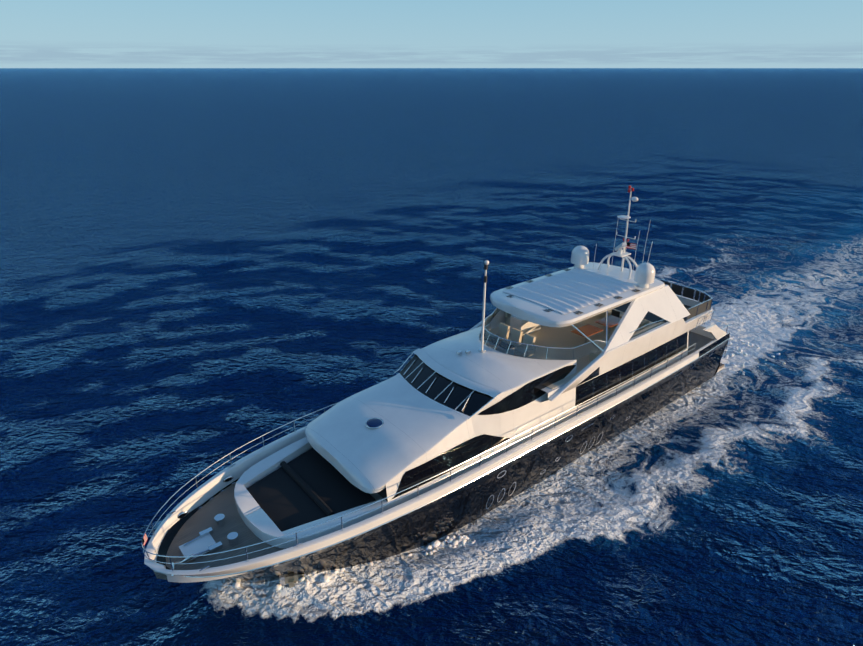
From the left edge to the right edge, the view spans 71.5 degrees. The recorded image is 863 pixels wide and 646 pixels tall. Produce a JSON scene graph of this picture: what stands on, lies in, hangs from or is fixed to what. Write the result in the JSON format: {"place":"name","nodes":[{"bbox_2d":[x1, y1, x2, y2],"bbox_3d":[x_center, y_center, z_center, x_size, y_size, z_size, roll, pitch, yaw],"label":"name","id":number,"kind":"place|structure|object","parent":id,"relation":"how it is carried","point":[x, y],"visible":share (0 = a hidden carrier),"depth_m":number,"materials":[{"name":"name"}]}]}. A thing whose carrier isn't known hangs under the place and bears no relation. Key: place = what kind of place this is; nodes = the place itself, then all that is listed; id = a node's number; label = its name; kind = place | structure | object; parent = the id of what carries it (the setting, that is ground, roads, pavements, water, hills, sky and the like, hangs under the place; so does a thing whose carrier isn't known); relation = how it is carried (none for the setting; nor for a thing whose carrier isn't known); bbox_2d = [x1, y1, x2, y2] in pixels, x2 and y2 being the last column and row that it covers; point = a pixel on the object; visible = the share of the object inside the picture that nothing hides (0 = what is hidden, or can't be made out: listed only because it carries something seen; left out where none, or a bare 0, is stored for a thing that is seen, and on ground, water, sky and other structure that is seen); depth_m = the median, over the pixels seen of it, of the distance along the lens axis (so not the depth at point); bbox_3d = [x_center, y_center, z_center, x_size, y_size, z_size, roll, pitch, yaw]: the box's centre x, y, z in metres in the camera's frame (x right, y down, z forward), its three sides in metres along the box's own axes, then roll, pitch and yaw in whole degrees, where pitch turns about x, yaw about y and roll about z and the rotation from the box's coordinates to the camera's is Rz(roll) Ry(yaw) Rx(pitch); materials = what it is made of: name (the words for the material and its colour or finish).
{"place":"outdoors","nodes":[
{"label":"outdoors","id":0,"kind":"place"},
{"bbox_2d":[0,68,862,645],"bbox_3d":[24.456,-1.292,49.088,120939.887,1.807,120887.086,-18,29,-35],"label":"sea","id":1,"kind":"structure","parent":0,"point":[202,268],"depth_m":48.71,"materials":[{"name":"blue liquid"}]},
{"bbox_2d":[141,185,729,587],"bbox_3d":[3.958,1.166,29.281,35.134,13.740,7.600,-18,29,-35],"label":"yacht","id":2,"kind":"object","parent":1,"relation":"on","point":[524,386],"visible":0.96,"depth_m":25.83,"materials":[{"name":"white"}]},
{"bbox_2d":[233,336,784,598],"bbox_3d":[6.930,4.911,33.852,38.908,1.593,11.568,-18,29,-35],"label":"wake spray","id":3,"kind":"object","parent":1,"relation":"on","point":[434,544],"visible":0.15,"depth_m":25.09,"materials":[{"name":"white liquid"}]},
{"bbox_2d":[0,0,862,67],"label":"sky","id":4,"kind":"structure","parent":0,"point":[33,33],"materials":[{"name":"blue"}]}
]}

